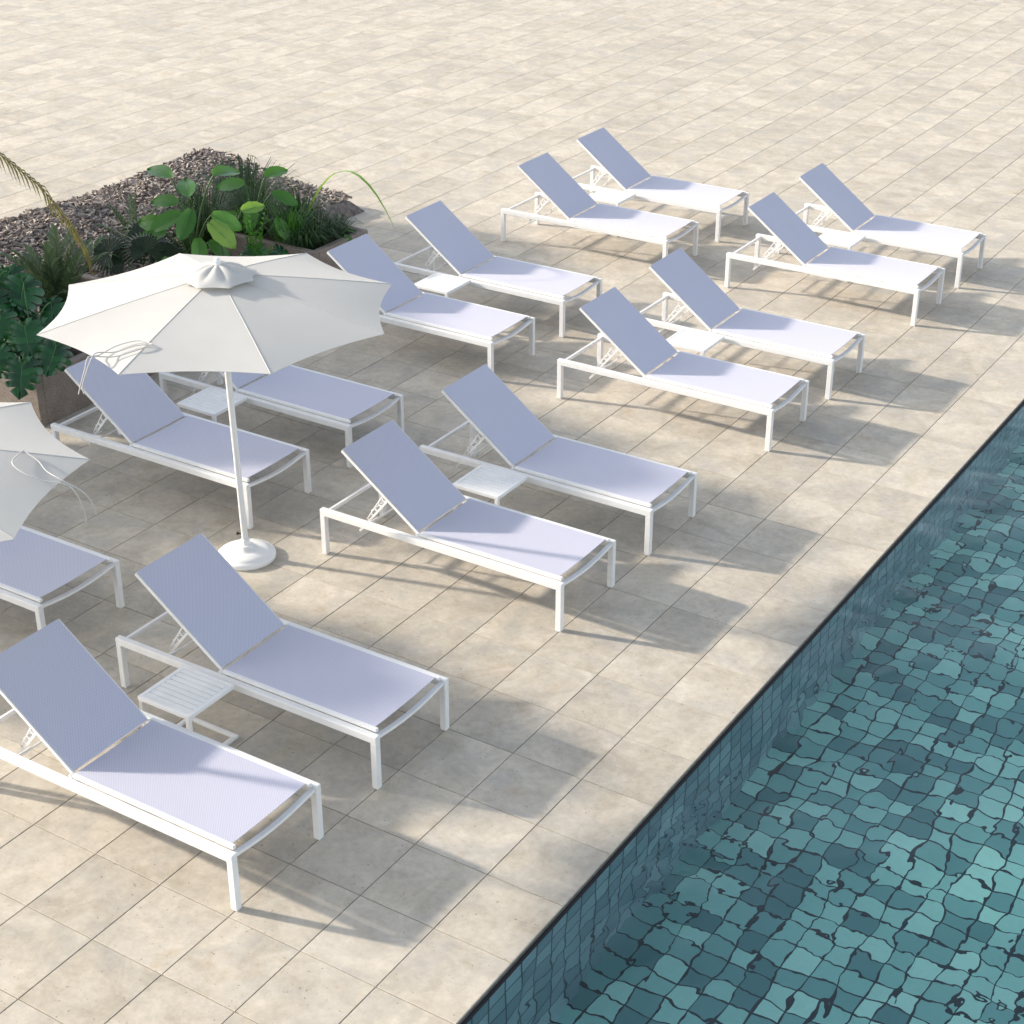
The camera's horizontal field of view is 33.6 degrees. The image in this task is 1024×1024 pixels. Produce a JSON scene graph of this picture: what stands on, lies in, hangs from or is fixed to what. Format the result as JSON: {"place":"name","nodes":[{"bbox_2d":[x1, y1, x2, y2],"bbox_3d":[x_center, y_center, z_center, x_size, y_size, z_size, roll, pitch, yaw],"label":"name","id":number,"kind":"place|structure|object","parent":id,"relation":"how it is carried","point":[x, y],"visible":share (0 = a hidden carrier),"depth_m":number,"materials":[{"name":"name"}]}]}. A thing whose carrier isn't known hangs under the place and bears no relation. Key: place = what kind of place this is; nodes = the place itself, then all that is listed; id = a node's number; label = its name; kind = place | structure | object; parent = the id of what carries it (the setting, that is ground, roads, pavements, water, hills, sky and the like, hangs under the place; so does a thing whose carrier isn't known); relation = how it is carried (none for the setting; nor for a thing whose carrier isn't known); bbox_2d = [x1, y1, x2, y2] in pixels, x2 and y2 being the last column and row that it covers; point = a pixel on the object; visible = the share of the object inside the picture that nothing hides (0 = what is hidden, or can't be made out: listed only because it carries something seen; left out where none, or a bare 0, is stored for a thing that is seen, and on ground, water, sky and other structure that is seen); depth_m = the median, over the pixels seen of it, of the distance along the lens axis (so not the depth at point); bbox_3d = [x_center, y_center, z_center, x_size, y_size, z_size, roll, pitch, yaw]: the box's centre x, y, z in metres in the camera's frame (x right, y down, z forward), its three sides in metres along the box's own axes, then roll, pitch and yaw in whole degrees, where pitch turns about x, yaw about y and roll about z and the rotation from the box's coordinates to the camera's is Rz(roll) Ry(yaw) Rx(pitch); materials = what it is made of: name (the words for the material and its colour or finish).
{"place":"outdoors","nodes":[
{"label":"outdoors","id":0,"kind":"place"},
{"bbox_2d":[0,0,1023,1023],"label":"patio","id":1,"kind":"structure","parent":0,"point":[438,876],"depth_m":13.59,"materials":[{"name":"tile"}]},
{"bbox_2d":[0,152,93,274],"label":"palm tree","id":2,"kind":"object","parent":1,"relation":"on","point":[50,199],"visible":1,"depth_m":14.14,"materials":[{"name":"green plant"}]},
{"bbox_2d":[0,402,96,541],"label":"patio umbrella","id":3,"kind":"object","parent":1,"relation":"on","point":[38,461],"visible":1,"depth_m":9.09,"materials":[{"name":"white fabric"}]},
{"bbox_2d":[0,526,124,629],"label":"sun lounger","id":4,"kind":"object","parent":1,"relation":"on","point":[35,565],"visible":0.91,"depth_m":11.27,"materials":[{"name":"white fabric"}]},
{"bbox_2d":[0,274,154,425],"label":"planter","id":5,"kind":"object","parent":1,"relation":"on","point":[53,398],"visible":0.09,"depth_m":14.16,"materials":[{"name":"brown concrete"}]},
{"bbox_2d":[0,264,46,320],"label":"monstera plant","id":6,"kind":"object","parent":5,"relation":"on","point":[5,272],"visible":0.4,"depth_m":14.57,"materials":[{"name":"green plant"}]},
{"bbox_2d":[0,274,73,399],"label":"monstera plant","id":7,"kind":"object","parent":5,"relation":"on","point":[29,344],"visible":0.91,"depth_m":13.85,"materials":[{"name":"green plant"}]},
{"bbox_2d":[0,224,107,308],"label":"cycad","id":8,"kind":"object","parent":5,"relation":"on","point":[57,273],"visible":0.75,"depth_m":15.12,"materials":[{"name":"green plant"}]},
{"bbox_2d":[0,619,323,910],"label":"sun lounger","id":9,"kind":"object","parent":1,"relation":"on","point":[69,700],"visible":1,"depth_m":9.30,"materials":[{"name":"white fabric"}]},
{"bbox_2d":[50,357,311,528],"bbox_3d":[-2.580,-0.638,13.053,2.003,0.850,0.732,16,32,28],"label":"sun lounger","id":10,"kind":"object","parent":1,"relation":"on","point":[133,408],"visible":0.91,"depth_m":13.02,"materials":[{"name":"white fabric"}]},
{"bbox_2d":[0,147,364,286],"bbox_3d":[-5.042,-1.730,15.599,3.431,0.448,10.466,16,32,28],"label":"bark mulch","id":11,"kind":"object","parent":1,"relation":"on","point":[113,195],"visible":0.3,"depth_m":18.37,"materials":[{"name":"grey gravel"}]},
{"bbox_2d":[95,188,156,246],"bbox_3d":[-3.824,-2.882,17.079,0.624,0.748,0.624,16,32,28],"label":"fern","id":12,"kind":"object","parent":11,"relation":"on","point":[133,215],"visible":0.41,"depth_m":17.09,"materials":[{"name":"green plant"}]},
{"bbox_2d":[87,215,185,276],"bbox_3d":[-3.619,-2.495,16.648,0.846,0.586,0.886,16,32,28],"label":"fan palm","id":13,"kind":"object","parent":11,"relation":"on","point":[158,250],"visible":0.58,"depth_m":16.48,"materials":[{"name":"green plant"}]},
{"bbox_2d":[138,164,242,260],"bbox_3d":[-3.117,-2.698,16.437,1.055,1.157,1.045,1,28,1],"label":"paddle leaf plant","id":14,"kind":"object","parent":11,"relation":"on","point":[184,221],"visible":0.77,"depth_m":16.31,"materials":[{"name":"green plant"}]},
{"bbox_2d":[166,197,214,253],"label":"fern","id":15,"kind":"object","parent":11,"relation":"on","point":[186,242],"visible":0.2,"depth_m":16.96,"materials":[{"name":"green plant"}]},
{"bbox_2d":[139,175,273,245],"bbox_3d":[-3.161,-3.126,17.699,1.637,0.605,1.650,16,32,28],"label":"grass clump","id":16,"kind":"object","parent":11,"relation":"on","point":[206,212],"visible":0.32,"depth_m":17.63,"materials":[{"name":"green plant"}]},
{"bbox_2d":[207,201,264,255],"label":"broad leaf plant","id":17,"kind":"object","parent":11,"relation":"on","point":[222,233],"visible":0.89,"depth_m":16.18,"materials":[{"name":"green plant"}]},
{"bbox_2d":[179,154,318,218],"bbox_3d":[-2.921,-3.479,18.377,1.734,0.550,1.804,16,32,28],"label":"grass clump","id":18,"kind":"object","parent":11,"relation":"on","point":[244,176],"visible":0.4,"depth_m":18.48,"materials":[{"name":"green plant"}]},
{"bbox_2d":[236,199,273,255],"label":"fern","id":19,"kind":"object","parent":11,"relation":"on","point":[256,236],"visible":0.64,"depth_m":16.42,"materials":[{"name":"green plant"}]},
{"bbox_2d":[240,243,288,255],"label":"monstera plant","id":20,"kind":"object","parent":11,"relation":"on","point":[276,251],"visible":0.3,"depth_m":16.59,"materials":[{"name":"green plant"}]},
{"bbox_2d":[137,665,238,745],"bbox_3d":[-1.911,1.214,10.027,0.400,0.384,0.400,16,32,28],"label":"side table","id":21,"kind":"object","parent":1,"relation":"on","point":[187,694],"visible":0.81,"depth_m":9.93,"materials":[{"name":"white metal"}]},
{"bbox_2d":[177,387,246,421],"bbox_3d":[-2.416,-0.732,13.734,0.400,0.384,0.400,16,32,28],"label":"side table","id":22,"kind":"object","parent":1,"relation":"on","point":[212,402],"visible":0.64,"depth_m":13.61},
{"bbox_2d":[37,253,391,570],"bbox_3d":[-1.936,-0.675,11.630,2.227,2.239,2.227,0,28,0],"label":"patio umbrella","id":23,"kind":"object","parent":1,"relation":"on","point":[228,315],"visible":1,"depth_m":10.92,"materials":[{"name":"white fabric"}]},
{"bbox_2d":[159,365,403,467],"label":"sun lounger","id":24,"kind":"object","parent":1,"relation":"on","point":[323,394],"visible":0.54,"depth_m":13.79,"materials":[{"name":"white fabric"}]},
{"bbox_2d":[115,534,448,789],"bbox_3d":[-1.418,0.828,10.262,2.003,0.850,0.732,16,32,28],"label":"sun lounger","id":25,"kind":"object","parent":1,"relation":"on","point":[211,601],"visible":0.99,"depth_m":10.23,"materials":[{"name":"white fabric"}]},
{"bbox_2d":[226,211,367,270],"bbox_3d":[-2.251,-2.671,17.354,1.300,0.450,0.870,16,32,28],"label":"planter","id":26,"kind":"object","parent":1,"relation":"on","point":[319,253],"visible":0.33,"depth_m":16.96,"materials":[{"name":"brown concrete"}]},
{"bbox_2d":[205,177,299,235],"bbox_3d":[-2.614,-3.084,17.308,1.075,0.506,1.072,-11,30,-21],"label":"grass clump","id":27,"kind":"object","parent":26,"relation":"on","point":[242,199],"visible":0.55,"depth_m":17.31,"materials":[{"name":"green plant"}]},
{"bbox_2d":[216,166,298,240],"bbox_3d":[-2.527,-2.996,16.883,0.829,0.712,0.623,-12,30,-21],"label":"paddle leaf plant","id":28,"kind":"object","parent":26,"relation":"on","point":[282,196],"visible":0.69,"depth_m":16.84,"materials":[{"name":"green plant"}]},
{"bbox_2d":[244,194,329,244],"bbox_3d":[-2.258,-2.868,16.943,0.963,0.461,0.982,16,32,28],"label":"grass clump","id":29,"kind":"object","parent":26,"relation":"on","point":[289,218],"visible":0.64,"depth_m":16.88,"materials":[{"name":"green plant"}]},
{"bbox_2d":[263,218,346,249],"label":"grass clump","id":30,"kind":"object","parent":26,"relation":"in","point":[306,241],"visible":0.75,"depth_m":16.79,"materials":[{"name":"green plant"}]},
{"bbox_2d":[275,206,355,245],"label":"grass clump","id":31,"kind":"object","parent":26,"relation":"in","point":[313,225],"visible":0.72,"depth_m":17.02,"materials":[{"name":"green plant"}]},
{"bbox_2d":[261,170,394,229],"bbox_3d":[-1.764,-3.082,16.956,1.988,0.829,1.062,16,32,28],"label":"grass clump","id":32,"kind":"object","parent":26,"relation":"on","point":[309,206],"visible":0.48,"depth_m":17.13,"materials":[{"name":"plant"}]},
{"bbox_2d":[318,211,367,239],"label":"grass clump","id":33,"kind":"object","parent":26,"relation":"in","point":[339,232],"visible":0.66,"depth_m":17.19,"materials":[{"name":"green plant"}]},
{"bbox_2d":[339,228,355,241],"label":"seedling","id":34,"kind":"object","parent":26,"relation":"in","point":[349,237],"visible":0.78,"depth_m":17.10,"materials":[{"name":"green plant"}]},
{"bbox_2d":[327,234,534,371],"bbox_3d":[-0.829,-1.918,15.491,2.003,0.850,0.732,16,32,28],"label":"sun lounger","id":35,"kind":"object","parent":1,"relation":"on","point":[365,256],"visible":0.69,"depth_m":15.44,"materials":[{"name":"white plastic"}]},
{"bbox_2d":[415,272,470,298],"bbox_3d":[-0.665,-2.012,16.171,0.400,0.384,0.400,16,32,28],"label":"side table","id":36,"kind":"object","parent":1,"relation":"on","point":[445,284],"visible":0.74,"depth_m":16.05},
{"bbox_2d":[320,420,615,631],"bbox_3d":[-0.325,0.030,11.781,2.003,0.850,0.732,17,32,28],"label":"sun lounger","id":37,"kind":"object","parent":1,"relation":"on","point":[406,478],"visible":1,"depth_m":11.75,"materials":[{"name":"white fabric"}]},
{"bbox_2d":[452,463,527,510],"bbox_3d":[-0.160,-0.066,12.464,0.400,0.384,0.400,16,32,28],"label":"side table","id":38,"kind":"object","parent":1,"relation":"on","point":[492,482],"visible":0.71,"depth_m":12.35,"materials":[{"name":"white plastic"}]},
{"bbox_2d":[394,201,601,337],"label":"sun lounger","id":39,"kind":"object","parent":1,"relation":"on","point":[453,241],"visible":0.96,"depth_m":16.39,"materials":[{"name":"white plastic"}]},
{"bbox_2d":[419,364,697,555],"bbox_3d":[0.332,-0.452,12.699,2.003,0.850,0.732,16,32,28],"label":"sun lounger","id":40,"kind":"object","parent":1,"relation":"on","point":[500,417],"visible":0.98,"depth_m":12.66,"materials":[{"name":"white fabric"}]},
{"bbox_2d":[501,152,698,257],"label":"sun lounger","id":41,"kind":"object","parent":1,"relation":"on","point":[557,185],"visible":1,"depth_m":17.91,"materials":[{"name":"white fabric"}]},
{"bbox_2d":[586,188,635,236],"bbox_3d":[1.085,-3.292,18.608,0.400,0.384,0.400,16,32,28],"label":"side table","id":42,"kind":"object","parent":1,"relation":"on","point":[612,196],"visible":0.65,"depth_m":18.50,"materials":[{"name":"white metal"}]},
{"bbox_2d":[573,127,749,241],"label":"sun lounger","id":43,"kind":"object","parent":1,"relation":"on","point":[618,163],"visible":0.95,"depth_m":18.81,"materials":[{"name":"white fabric"}]},
{"bbox_2d":[557,287,808,451],"bbox_3d":[1.426,-1.251,14.221,2.003,0.850,0.732,16,32,28],"label":"sun lounger","id":44,"kind":"object","parent":1,"relation":"on","point":[620,322],"visible":1,"depth_m":14.19,"materials":[{"name":"white fabric"}]},
{"bbox_2d":[663,327,724,363],"bbox_3d":[1.590,-1.345,14.901,0.400,0.384,0.400,16,32,28],"label":"side table","id":45,"kind":"object","parent":1,"relation":"on","point":[702,342],"visible":0.67,"depth_m":14.79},
{"bbox_2d":[640,248,865,399],"bbox_3d":[2.082,-1.730,15.134,2.003,0.850,0.732,17,32,28],"label":"sun lounger","id":46,"kind":"object","parent":1,"relation":"on","point":[695,289],"visible":0.96,"depth_m":15.10,"materials":[{"name":"white plastic"}]},
{"bbox_2d":[724,192,944,325],"bbox_3d":[3.177,-2.531,16.659,2.003,0.850,0.732,16,32,28],"label":"sun lounger","id":47,"kind":"object","parent":1,"relation":"on","point":[791,231],"visible":1,"depth_m":16.62,"materials":[{"name":"white plastic"}]},
{"bbox_2d":[813,229,865,281],"bbox_3d":[3.341,-2.625,17.339,0.400,0.384,0.400,16,32,28],"label":"side table","id":48,"kind":"object","parent":1,"relation":"on","point":[848,240],"visible":0.62,"depth_m":17.23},
{"bbox_2d":[776,163,986,288],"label":"sun lounger","id":49,"kind":"object","parent":1,"relation":"on","point":[839,200],"visible":0.91,"depth_m":17.53,"materials":[{"name":"white fabric"}]},
{"bbox_2d":[162,404,1019,1018],"bbox_3d":[-4.321,-5.626,23.493,25.498,0.001,50.000,16,32,28],"label":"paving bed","id":50,"kind":"object","parent":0,"point":[716,738],"visible":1,"depth_m":9.99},
{"bbox_2d":[458,400,1023,1023],"bbox_3d":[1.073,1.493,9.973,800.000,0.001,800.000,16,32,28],"label":"pool edge","id":51,"kind":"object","parent":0,"point":[714,742],"depth_m":10.06,"materials":[{"name":"stone"}]},
{"bbox_2d":[468,406,1023,1023],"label":"water","id":52,"kind":"structure","parent":0,"point":[832,832],"depth_m":9.36,"materials":[{"name":"teal liquid"}]},
{"label":"pool floor","id":53,"kind":"structure","parent":0,"visible":0},
{"bbox_2d":[467,408,1021,1023],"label":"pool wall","id":54,"kind":"structure","parent":53,"relation":"on","point":[729,732],"depth_m":10.00,"materials":[{"name":"tile"}]},
{"bbox_2d":[461,402,1023,1023],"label":"pool gutter","id":55,"kind":"object","parent":54,"relation":"attached to","point":[627,842],"depth_m":10.05,"materials":[{"name":"black rubber"}]}
]}

